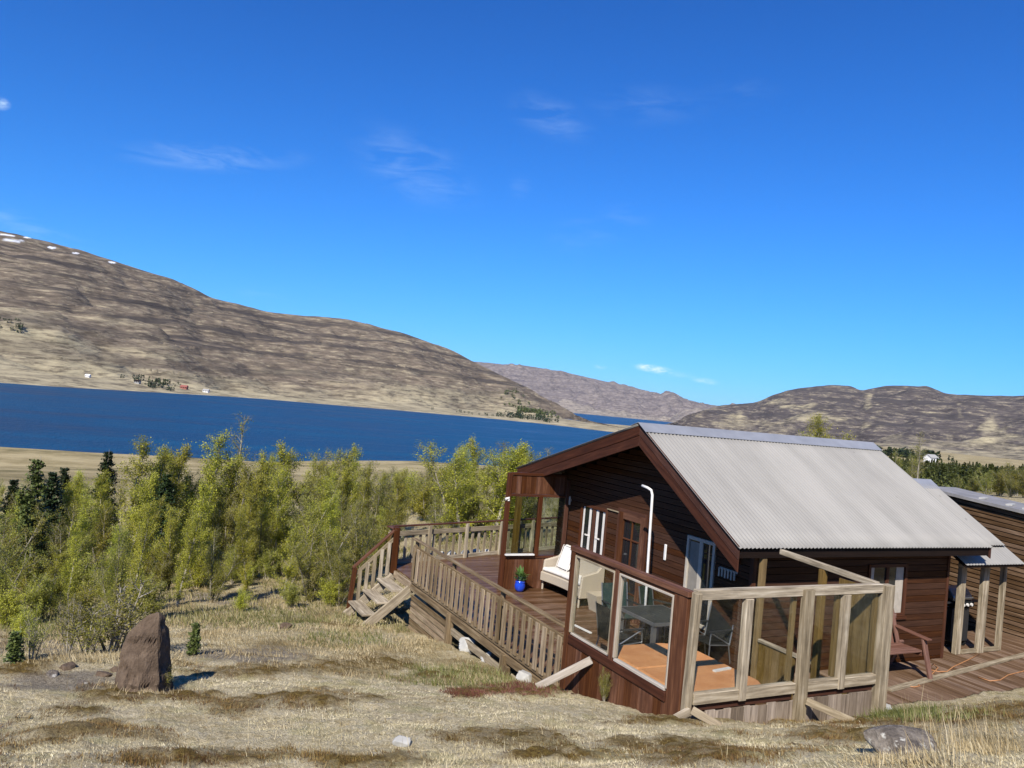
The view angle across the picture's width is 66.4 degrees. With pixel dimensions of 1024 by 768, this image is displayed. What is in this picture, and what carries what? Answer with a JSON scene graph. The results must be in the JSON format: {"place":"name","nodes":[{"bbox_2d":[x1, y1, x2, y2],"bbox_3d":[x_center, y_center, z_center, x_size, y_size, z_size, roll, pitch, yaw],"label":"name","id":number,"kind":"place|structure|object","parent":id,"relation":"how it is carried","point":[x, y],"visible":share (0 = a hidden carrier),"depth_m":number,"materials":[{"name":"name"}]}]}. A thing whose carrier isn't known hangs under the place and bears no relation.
{"place":"outdoors","nodes":[
{"label":"outdoors","id":0,"kind":"place"},
{"bbox_2d":[0,231,618,431],"bbox_3d":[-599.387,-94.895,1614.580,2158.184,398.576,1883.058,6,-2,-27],"label":"hillside","id":1,"kind":"structure","parent":0,"point":[105,323],"depth_m":1510.14,"materials":[{"name":"stone"}]},
{"bbox_2d":[0,317,558,422],"bbox_3d":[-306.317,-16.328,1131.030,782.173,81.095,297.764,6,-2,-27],"label":"shore copse","id":2,"kind":"object","parent":1,"relation":"on","point":[515,415],"visible":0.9,"depth_m":1036.41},
{"bbox_2d":[0,383,672,465],"bbox_3d":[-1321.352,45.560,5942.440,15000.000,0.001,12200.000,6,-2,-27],"label":"lake","id":3,"kind":"structure","parent":0,"point":[70,419],"depth_m":436.51,"materials":[{"name":"liquid"}]},
{"bbox_2d":[1,602,1003,722],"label":"green grass","id":4,"kind":"structure","parent":0,"point":[892,712],"depth_m":11.23,"materials":[{"name":"plant"}]},
{"bbox_2d":[0,446,1023,767],"bbox_3d":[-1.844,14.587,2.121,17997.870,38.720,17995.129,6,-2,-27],"label":"ground","id":5,"kind":"structure","parent":0,"point":[14,462],"depth_m":7.48,"materials":[{"name":"plant"}]},
{"bbox_2d":[0,630,26,663],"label":"spruce","id":6,"kind":"object","parent":5,"relation":"on","point":[15,647],"visible":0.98,"depth_m":8.52,"materials":[{"name":"green plant"}]},
{"bbox_2d":[0,580,37,627],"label":"willow shrub","id":7,"kind":"object","parent":5,"relation":"on","point":[11,604],"visible":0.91,"depth_m":14.35,"materials":[{"name":"green plant"}]},
{"bbox_2d":[0,513,47,608],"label":"birch tree","id":8,"kind":"object","parent":5,"relation":"on","point":[17,578],"visible":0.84,"depth_m":15.73,"materials":[{"name":"green plant"}]},
{"bbox_2d":[0,501,48,596],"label":"birch tree","id":9,"kind":"object","parent":5,"relation":"on","point":[15,538],"visible":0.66,"depth_m":18.13,"materials":[{"name":"green plant"}]},
{"bbox_2d":[1,458,57,594],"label":"spruce tree","id":10,"kind":"object","parent":5,"relation":"on","point":[30,496],"visible":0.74,"depth_m":19.18,"materials":[{"name":"green plant"}]},
{"bbox_2d":[16,608,53,658],"bbox_3d":[-5.416,2.860,8.850,0.348,0.652,0.362,5,-1,2],"label":"bare shrub","id":11,"kind":"object","parent":5,"relation":"on","point":[34,643],"visible":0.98,"depth_m":8.84,"materials":[{"name":"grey plant"}]},
{"bbox_2d":[19,571,65,619],"bbox_3d":[-9.312,4.203,15.509,0.868,1.127,1.120,6,-2,-28],"label":"willow shrub","id":12,"kind":"object","parent":5,"relation":"on","point":[37,599],"visible":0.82,"depth_m":15.40,"materials":[{"name":"green plant"}]},
{"bbox_2d":[24,471,72,572],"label":"spruce tree","id":13,"kind":"object","parent":5,"relation":"on","point":[51,494],"visible":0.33,"depth_m":23.28,"materials":[{"name":"green plant"}]},
{"bbox_2d":[38,535,81,613],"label":"birch tree","id":14,"kind":"object","parent":5,"relation":"on","point":[58,588],"visible":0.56,"depth_m":16.42,"materials":[{"name":"green plant"}]},
{"bbox_2d":[39,504,89,595],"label":"birch tree","id":15,"kind":"object","parent":5,"relation":"on","point":[60,542],"visible":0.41,"depth_m":19.15,"materials":[{"name":"green plant"}]},
{"bbox_2d":[46,589,94,654],"bbox_3d":[-5.435,2.977,9.655,0.527,0.948,0.505,5,-1,23],"label":"bare shrub","id":16,"kind":"object","parent":5,"relation":"on","point":[68,623],"visible":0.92,"depth_m":9.63,"materials":[{"name":"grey plant"}]},
{"bbox_2d":[56,515,89,616],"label":"birch tree","id":17,"kind":"object","parent":5,"relation":"on","point":[74,557],"visible":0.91,"depth_m":15.91,"materials":[{"name":"green plant"}]},
{"bbox_2d":[51,549,100,598],"bbox_3d":[-10.419,4.595,18.688,1.074,1.286,0.832,6,-2,-42],"label":"willow shrub","id":18,"kind":"object","parent":5,"relation":"on","point":[81,575],"visible":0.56,"depth_m":18.72,"materials":[{"name":"green plant"}]},
{"bbox_2d":[61,581,106,630],"bbox_3d":[-7.791,4.070,14.306,0.745,0.920,0.863,6,-2,-41],"label":"willow shrub","id":19,"kind":"object","parent":5,"relation":"on","point":[90,594],"visible":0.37,"depth_m":14.25,"materials":[{"name":"green plant"}]},
{"bbox_2d":[74,488,100,588],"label":"birch tree","id":20,"kind":"object","parent":5,"relation":"on","point":[85,514],"visible":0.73,"depth_m":20.26,"materials":[{"name":"green plant"}]},
{"bbox_2d":[60,600,119,654],"bbox_3d":[-5.201,3.061,9.697,0.672,0.735,0.700,6,-2,-37],"label":"bare shrub","id":21,"kind":"object","parent":5,"relation":"on","point":[88,634],"visible":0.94,"depth_m":9.62,"materials":[{"name":"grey plant"}]},
{"bbox_2d":[73,498,122,580],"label":"birch tree","id":22,"kind":"object","parent":5,"relation":"on","point":[104,536],"visible":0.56,"depth_m":21.96,"materials":[{"name":"green plant"}]},
{"bbox_2d":[86,469,118,561],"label":"birch tree","id":23,"kind":"object","parent":5,"relation":"on","point":[104,487],"visible":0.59,"depth_m":26.42,"materials":[{"name":"green plant"}]},
{"bbox_2d":[84,449,122,549],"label":"spruce tree","id":24,"kind":"object","parent":5,"relation":"on","point":[107,462],"visible":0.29,"depth_m":30.17,"materials":[{"name":"green plant"}]},
{"bbox_2d":[91,523,133,610],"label":"birch tree","id":25,"kind":"object","parent":5,"relation":"on","point":[120,564],"visible":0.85,"depth_m":16.30,"materials":[{"name":"green plant"}]},
{"bbox_2d":[101,523,134,603],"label":"birch tree","id":26,"kind":"object","parent":5,"relation":"on","point":[114,538],"visible":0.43,"depth_m":17.14,"materials":[{"name":"green plant"}]},
{"bbox_2d":[71,573,170,651],"bbox_3d":[-5.030,2.985,10.049,1.115,1.126,1.162,6,-1,-19],"label":"bare shrub","id":27,"kind":"object","parent":5,"relation":"on","point":[128,618],"visible":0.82,"depth_m":9.97,"materials":[{"name":"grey plant"}]},
{"bbox_2d":[111,435,155,554],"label":"birch tree","id":28,"kind":"object","parent":5,"relation":"on","point":[139,468],"visible":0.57,"depth_m":24.93,"materials":[{"name":"green plant"}]},
{"bbox_2d":[111,468,159,573],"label":"birch tree","id":29,"kind":"object","parent":5,"relation":"on","point":[147,495],"visible":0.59,"depth_m":21.80,"materials":[{"name":"green plant"}]},
{"bbox_2d":[122,499,160,612],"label":"birch tree","id":30,"kind":"object","parent":5,"relation":"on","point":[140,564],"visible":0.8,"depth_m":15.48,"materials":[{"name":"green plant"}]},
{"bbox_2d":[115,612,173,691],"bbox_3d":[-3.726,2.803,7.957,0.492,0.956,0.539,5,-1,-1],"label":"standing stone","id":31,"kind":"object","parent":5,"relation":"on","point":[145,659],"visible":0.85,"depth_m":7.86,"materials":[{"name":"stone"}]},
{"bbox_2d":[127,496,167,580],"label":"birch tree","id":32,"kind":"object","parent":5,"relation":"on","point":[156,513],"visible":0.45,"depth_m":21.61,"materials":[{"name":"green plant"}]},
{"bbox_2d":[125,442,172,566],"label":"birch tree","id":33,"kind":"object","parent":5,"relation":"on","point":[162,463],"visible":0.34,"depth_m":25.78,"materials":[{"name":"green plant"}]},
{"bbox_2d":[123,572,175,615],"bbox_3d":[-7.154,4.221,15.507,1.008,1.015,0.781,6,-2,-31],"label":"willow shrub","id":34,"kind":"object","parent":5,"relation":"on","point":[154,607],"visible":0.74,"depth_m":15.47,"materials":[{"name":"green plant"}]},
{"bbox_2d":[145,547,176,589],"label":"willow shrub","id":35,"kind":"object","parent":5,"relation":"on","point":[161,572],"visible":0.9,"depth_m":20.59,"materials":[{"name":"green plant"}]},
{"bbox_2d":[138,473,185,570],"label":"spruce tree","id":36,"kind":"object","parent":5,"relation":"on","point":[165,488],"visible":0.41,"depth_m":25.09,"materials":[{"name":"green plant"}]},
{"bbox_2d":[150,439,193,566],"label":"birch tree","id":37,"kind":"object","parent":5,"relation":"on","point":[182,458],"visible":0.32,"depth_m":26.76,"materials":[{"name":"green plant"}]},
{"bbox_2d":[152,502,192,589],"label":"birch tree","id":38,"kind":"object","parent":5,"relation":"on","point":[172,523],"visible":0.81,"depth_m":20.82,"materials":[{"name":"green plant"}]},
{"bbox_2d":[173,511,206,604],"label":"birch tree","id":39,"kind":"object","parent":5,"relation":"on","point":[186,567],"visible":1,"depth_m":18.38,"materials":[{"name":"green plant"}]},
{"bbox_2d":[177,461,218,562],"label":"birch tree","id":40,"kind":"object","parent":5,"relation":"on","point":[193,486],"visible":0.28,"depth_m":27.70,"materials":[{"name":"green plant"}]},
{"bbox_2d":[182,479,216,566],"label":"birch tree","id":41,"kind":"object","parent":5,"relation":"on","point":[203,504],"visible":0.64,"depth_m":21.62,"materials":[{"name":"green plant"}]},
{"bbox_2d":[184,549,215,588],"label":"willow shrub","id":42,"kind":"object","parent":5,"relation":"on","point":[195,574],"visible":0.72,"depth_m":21.35,"materials":[{"name":"green plant"}]},
{"bbox_2d":[182,429,243,563],"bbox_3d":[-10.536,3.974,27.363,1.768,4.925,1.378,6,-2,-41],"label":"birch tree","id":43,"kind":"object","parent":5,"relation":"on","point":[210,476],"visible":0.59,"depth_m":27.40,"materials":[{"name":"green plant"}]},
{"bbox_2d":[181,461,253,562],"bbox_3d":[-10.206,4.566,28.150,2.930,3.958,2.127,5,-1,19],"label":"birch tree","id":44,"kind":"object","parent":5,"relation":"on","point":[231,523],"visible":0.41,"depth_m":27.77,"materials":[{"name":"green plant"}]},
{"bbox_2d":[207,496,229,577],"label":"birch tree","id":45,"kind":"object","parent":5,"relation":"on","point":[219,519],"visible":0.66,"depth_m":22.28,"materials":[{"name":"green plant"}]},
{"bbox_2d":[199,526,249,601],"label":"birch tree","id":46,"kind":"object","parent":5,"relation":"on","point":[216,572],"visible":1,"depth_m":19.11,"materials":[{"name":"green plant"}]},
{"bbox_2d":[215,447,274,559],"bbox_3d":[-9.546,4.476,28.234,2.332,4.256,2.008,5,-1,7],"label":"birch tree","id":47,"kind":"object","parent":5,"relation":"on","point":[232,479],"visible":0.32,"depth_m":28.11,"materials":[{"name":"green plant"}]},
{"bbox_2d":[230,506,262,600],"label":"birch tree","id":48,"kind":"object","parent":5,"relation":"on","point":[245,552],"visible":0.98,"depth_m":19.19,"materials":[{"name":"green plant"}]},
{"bbox_2d":[226,472,268,576],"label":"birch tree","id":49,"kind":"object","parent":5,"relation":"on","point":[256,489],"visible":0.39,"depth_m":23.30,"materials":[{"name":"green plant"}]},
{"bbox_2d":[223,498,276,577],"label":"birch tree","id":50,"kind":"object","parent":5,"relation":"on","point":[261,534],"visible":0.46,"depth_m":23.20,"materials":[{"name":"green plant"}]},
{"bbox_2d":[253,544,282,579],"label":"willow shrub","id":51,"kind":"object","parent":5,"relation":"on","point":[266,562],"visible":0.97,"depth_m":22.89,"materials":[{"name":"green plant"}]},
{"bbox_2d":[252,449,289,554],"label":"birch tree","id":52,"kind":"object","parent":5,"relation":"on","point":[268,466],"visible":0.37,"depth_m":28.23,"materials":[{"name":"green plant"}]},
{"bbox_2d":[0,487,555,632],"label":"meadow grass","id":53,"kind":"structure","parent":5,"relation":"on","point":[207,612],"depth_m":17.17,"materials":[{"name":"plant"}]},
{"bbox_2d":[257,462,305,574],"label":"birch tree","id":54,"kind":"object","parent":5,"relation":"on","point":[279,491],"visible":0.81,"depth_m":24.13,"materials":[{"name":"green plant"}]},
{"bbox_2d":[264,437,313,557],"bbox_3d":[-8.486,4.361,29.423,1.800,4.761,1.854,5,-1,20],"label":"birch tree","id":55,"kind":"object","parent":5,"relation":"on","point":[283,456],"visible":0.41,"depth_m":29.17,"materials":[{"name":"green plant"}]},
{"bbox_2d":[267,517,328,599],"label":"birch tree","id":56,"kind":"object","parent":5,"relation":"on","point":[290,570],"visible":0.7,"depth_m":19.86,"materials":[{"name":"green plant"}]},
{"bbox_2d":[269,476,340,567],"bbox_3d":[-6.622,4.379,24.415,2.169,3.199,1.575,6,-2,-36],"label":"birch tree","id":57,"kind":"object","parent":5,"relation":"on","point":[309,516],"visible":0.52,"depth_m":24.41,"materials":[{"name":"green plant"}]},
{"bbox_2d":[279,450,346,556],"bbox_3d":[-7.434,4.655,30.206,2.291,4.263,3.155,4,-2,37],"label":"birch tree","id":58,"kind":"object","parent":5,"relation":"on","point":[310,487],"visible":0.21,"depth_m":29.79,"materials":[{"name":"green plant"}]},
{"bbox_2d":[284,516,358,601],"bbox_3d":[-4.885,4.294,19.310,1.358,2.332,1.870,4,-2,44],"label":"birch tree","id":59,"kind":"object","parent":5,"relation":"on","point":[310,589],"visible":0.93,"depth_m":19.29,"materials":[{"name":"green plant"}]},
{"bbox_2d":[303,468,339,561],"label":"birch tree","id":60,"kind":"object","parent":5,"relation":"on","point":[327,486],"visible":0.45,"depth_m":25.47,"materials":[{"name":"green plant"}]},
{"bbox_2d":[316,494,348,583],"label":"birch tree","id":61,"kind":"object","parent":5,"relation":"on","point":[330,511],"visible":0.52,"depth_m":20.73,"materials":[{"name":"green plant"}]},
{"bbox_2d":[320,528,378,606],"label":"birch tree","id":62,"kind":"object","parent":5,"relation":"on","point":[338,567],"visible":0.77,"depth_m":18.77,"materials":[{"name":"green plant"}]},
{"bbox_2d":[331,447,369,535],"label":"birch tree","id":63,"kind":"object","parent":5,"relation":"on","point":[350,458],"visible":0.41,"depth_m":31.62,"materials":[{"name":"green plant"}]},
{"bbox_2d":[343,498,381,586],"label":"birch tree","id":64,"kind":"object","parent":5,"relation":"on","point":[357,548],"visible":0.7,"depth_m":20.88,"materials":[{"name":"green plant"}]},
{"bbox_2d":[350,458,395,537],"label":"birch tree","id":65,"kind":"object","parent":5,"relation":"on","point":[375,501],"visible":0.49,"depth_m":31.30,"materials":[{"name":"green plant"}]},
{"bbox_2d":[343,573,412,625],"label":"deck stairs","id":66,"kind":"structure","parent":5,"relation":"on","point":[361,607],"depth_m":16.76,"materials":[{"name":"brown wood"}]},
{"bbox_2d":[346,527,399,608],"bbox_3d":[-3.126,4.212,17.601,1.064,1.982,0.120,6,-2,-27],"label":"stair railing","id":67,"kind":"object","parent":66,"relation":"attached to","point":[393,551],"visible":0.9,"depth_m":17.60,"materials":[{"name":"brown wood"}]},
{"bbox_2d":[371,500,407,572],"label":"birch tree","id":68,"kind":"object","parent":5,"relation":"on","point":[383,523],"visible":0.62,"depth_m":22.41,"materials":[{"name":"green plant"}]},
{"bbox_2d":[382,467,414,537],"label":"birch tree","id":69,"kind":"object","parent":5,"relation":"on","point":[401,493],"visible":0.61,"depth_m":32.87,"materials":[{"name":"green plant"}]},
{"bbox_2d":[407,475,442,520],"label":"willow shrub","id":70,"kind":"object","parent":5,"relation":"on","point":[420,505],"visible":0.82,"depth_m":39.37,"materials":[{"name":"green plant"}]},
{"bbox_2d":[422,480,453,542],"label":"birch tree","id":71,"kind":"object","parent":5,"relation":"on","point":[433,517],"visible":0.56,"depth_m":30.73,"materials":[{"name":"green plant"}]},
{"bbox_2d":[413,439,486,542],"bbox_3d":[-2.177,3.764,26.953,2.360,3.531,2.740,6,-2,-34],"label":"birch tree","id":72,"kind":"object","parent":5,"relation":"on","point":[456,510],"visible":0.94,"depth_m":26.94,"materials":[{"name":"green plant"}]},
{"bbox_2d":[436,466,498,542],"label":"birch tree","id":73,"kind":"object","parent":5,"relation":"on","point":[465,514],"visible":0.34,"depth_m":28.77,"materials":[{"name":"green plant"}]},
{"bbox_2d":[473,438,531,538],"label":"birch tree","id":74,"kind":"object","parent":5,"relation":"on","point":[500,516],"visible":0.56,"depth_m":27.70,"materials":[{"name":"green plant"}]},
{"bbox_2d":[440,679,567,697],"bbox_3d":[-0.049,3.956,10.042,1.200,0.940,3.146,5,-1,21],"label":"red heath","id":75,"kind":"object","parent":5,"relation":"on","point":[473,693],"visible":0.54,"depth_m":9.91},
{"bbox_2d":[0,622,1023,767],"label":"heath","id":76,"kind":"object","parent":5,"relation":"on","point":[319,754],"visible":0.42,"depth_m":6.25,"materials":[{"name":"plant"}]},
{"bbox_2d":[0,613,1023,767],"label":"moss","id":77,"kind":"object","parent":5,"relation":"on","point":[527,762],"visible":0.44,"depth_m":6.41,"materials":[{"name":"plant"}]},
{"bbox_2d":[481,447,543,538],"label":"birch tree","id":78,"kind":"object","parent":5,"relation":"on","point":[496,474],"visible":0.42,"depth_m":27.71,"materials":[{"name":"green plant"}]},
{"bbox_2d":[2,622,1023,767],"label":"sparse stalk grass","id":79,"kind":"structure","parent":5,"relation":"on","point":[436,721],"depth_m":6.57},
{"bbox_2d":[385,549,1023,704],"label":"wooden deck","id":80,"kind":"structure","parent":5,"relation":"on","point":[962,680],"depth_m":14.45,"materials":[{"name":"brown wood"}]},
{"bbox_2d":[385,517,556,564],"bbox_3d":[-0.763,4.003,20.165,5.970,0.945,0.124,7,-2,-44],"label":"deck railing","id":81,"kind":"object","parent":80,"relation":"on","point":[430,531],"visible":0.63,"depth_m":19.89,"materials":[{"name":"brown wood"}]},
{"bbox_2d":[411,538,564,685],"bbox_3d":[-0.690,3.846,13.914,0.124,0.975,6.360,6,-2,-27],"label":"deck railing","id":82,"kind":"object","parent":80,"relation":"on","point":[497,639],"visible":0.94,"depth_m":13.10,"materials":[{"name":"brown wood"}]},
{"bbox_2d":[497,472,570,588],"bbox_3d":[0.495,3.218,17.086,1.606,2.530,0.145,6,-2,-27],"label":"glass screen","id":83,"kind":"object","parent":80,"relation":"on","point":[540,486],"visible":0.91,"depth_m":17.07,"materials":[{"name":"brown wood"}]},
{"bbox_2d":[540,544,604,607],"bbox_3d":[1.251,4.034,16.581,0.656,0.980,1.610,6,-2,-27],"label":"wicker sofa","id":84,"kind":"object","parent":80,"relation":"on","point":[591,577],"visible":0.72,"depth_m":16.41,"materials":[{"name":"wicker"}]},
{"bbox_2d":[595,601,644,645],"bbox_3d":[1.675,3.989,12.409,0.585,0.955,0.585,6,-2,-27],"label":"patio chair","id":85,"kind":"object","parent":80,"relation":"on","point":[603,616],"visible":0.58,"depth_m":12.35,"materials":[{"name":"grey metal"}]},
{"bbox_2d":[601,582,642,632],"bbox_3d":[1.931,4.046,13.827,0.585,0.955,0.585,6,-2,-27],"label":"patio chair","id":86,"kind":"object","parent":80,"relation":"on","point":[606,589],"visible":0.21,"depth_m":13.98,"materials":[{"name":"grey metal"}]},
{"bbox_2d":[620,605,670,642],"bbox_3d":[2.400,4.183,13.013,0.928,0.724,1.000,6,-2,-27],"label":"patio table","id":87,"kind":"object","parent":80,"relation":"on","point":[656,617],"visible":0.57,"depth_m":13.01,"materials":[{"name":"grey metal"}]},
{"bbox_2d":[606,643,759,711],"bbox_3d":[2.111,4.016,9.992,1.398,0.860,1.778,6,-2,-27],"label":"hot tub","id":88,"kind":"object","parent":80,"relation":"on","point":[649,659],"visible":0.27,"depth_m":9.92,"materials":[{"name":"brown wood"}]},
{"bbox_2d":[535,545,894,724],"bbox_3d":[2.708,3.591,10.273,3.846,2.527,3.228,6,-2,-27],"label":"glass windbreak","id":89,"kind":"object","parent":80,"relation":"on","point":[861,631],"visible":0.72,"depth_m":9.84,"materials":[{"name":"brown wood"}]},
{"bbox_2d":[698,602,734,663],"bbox_3d":[3.235,4.141,12.830,0.585,0.955,0.585,6,-2,-32],"label":"patio chair","id":90,"kind":"object","parent":80,"relation":"on","point":[719,627],"visible":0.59,"depth_m":12.90,"materials":[{"name":"grey metal"}]},
{"bbox_2d":[871,611,932,680],"bbox_3d":[6.255,4.366,13.143,1.480,1.078,0.838,6,-2,-27],"label":"garden bench","id":91,"kind":"object","parent":80,"relation":"on","point":[898,647],"visible":0.3,"depth_m":13.25,"materials":[{"name":"red wood"}]},
{"bbox_2d":[516,422,1023,675],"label":"cabin","id":92,"kind":"object","parent":5,"relation":"on","point":[731,508],"visible":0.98,"depth_m":14.24,"materials":[{"name":"brown wood"}]},
{"bbox_2d":[511,496,522,553],"bbox_3d":[0.126,3.707,20.693,0.140,1.820,0.140,6,-2,-27],"label":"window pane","id":93,"kind":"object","parent":92,"relation":"attached to","point":[516,525],"visible":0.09,"depth_m":20.64,"materials":[{"name":"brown glass"}]},
{"bbox_2d":[577,502,607,555],"bbox_3d":[1.704,3.303,16.619,0.070,1.420,1.020,6,-2,-27],"label":"window","id":94,"kind":"structure","parent":92,"relation":"in","point":[593,519],"depth_m":16.60,"materials":[{"name":"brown wood"}]},
{"bbox_2d":[616,511,644,623],"bbox_3d":[2.301,3.589,15.369,0.080,2.040,0.840,6,-2,-27],"label":"door","id":95,"kind":"structure","parent":92,"relation":"in","point":[631,528],"depth_m":15.34,"materials":[{"name":"brown wood"}]},
{"bbox_2d":[683,535,717,629],"bbox_3d":[3.238,3.430,13.559,0.070,1.500,0.730,6,-2,-27],"label":"door","id":96,"kind":"structure","parent":92,"relation":"in","point":[700,558],"depth_m":13.52,"materials":[{"name":"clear glass"}]},
{"bbox_2d":[868,564,908,619],"bbox_3d":[6.632,3.683,13.873,1.090,0.990,0.090,6,-2,-27],"label":"window","id":97,"kind":"structure","parent":92,"relation":"in","point":[894,574],"depth_m":13.99,"materials":[{"name":"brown wood"}]},
{"bbox_2d":[863,725,941,754],"bbox_3d":[2.750,2.536,5.450,0.459,0.246,0.405,6,-2,-27],"label":"boulder","id":98,"kind":"object","parent":5,"relation":"on","point":[886,738],"visible":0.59,"depth_m":5.43,"materials":[{"name":"stone"}]},
{"bbox_2d":[889,455,1023,493],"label":"conifer plantation","id":99,"kind":"object","parent":5,"relation":"on","point":[952,468],"visible":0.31,"depth_m":155.92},
{"bbox_2d":[900,463,1021,494],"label":"conifer plantation","id":100,"kind":"object","parent":5,"relation":"on","point":[942,472],"visible":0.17,"depth_m":110.20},
{"bbox_2d":[939,487,1023,640],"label":"slatted shed","id":101,"kind":"structure","parent":5,"relation":"on","point":[1004,525],"depth_m":17.03,"materials":[{"name":"brown wood"}]},
{"bbox_2d":[0,0,1023,405],"label":"sky","id":102,"kind":"structure","parent":0,"point":[711,202],"materials":[{"name":"blue"}]},
{"bbox_2d":[475,362,734,421],"bbox_3d":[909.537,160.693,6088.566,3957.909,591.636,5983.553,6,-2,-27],"label":"hill","id":103,"kind":"structure","parent":0,"point":[573,393],"depth_m":5503.02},
{"bbox_2d":[593,385,1023,459],"bbox_3d":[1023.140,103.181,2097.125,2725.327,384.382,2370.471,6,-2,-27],"label":"ridge","id":104,"kind":"structure","parent":0,"point":[903,416],"depth_m":2119.08,"materials":[{"name":"stone"}]},
{"bbox_2d":[886,680,1023,767],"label":"tall dry grass","id":105,"kind":"structure","parent":0,"point":[940,738],"depth_m":5.84,"materials":[{"name":"plant"}]},
{"bbox_2d":[944,585,977,646],"bbox_3d":[8.793,4.609,15.586,1.160,1.154,0.490,6,-2,-27],"label":"gas grill","id":106,"kind":"object","parent":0,"point":[969,601],"visible":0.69,"depth_m":15.43,"materials":[{"name":"metal"}]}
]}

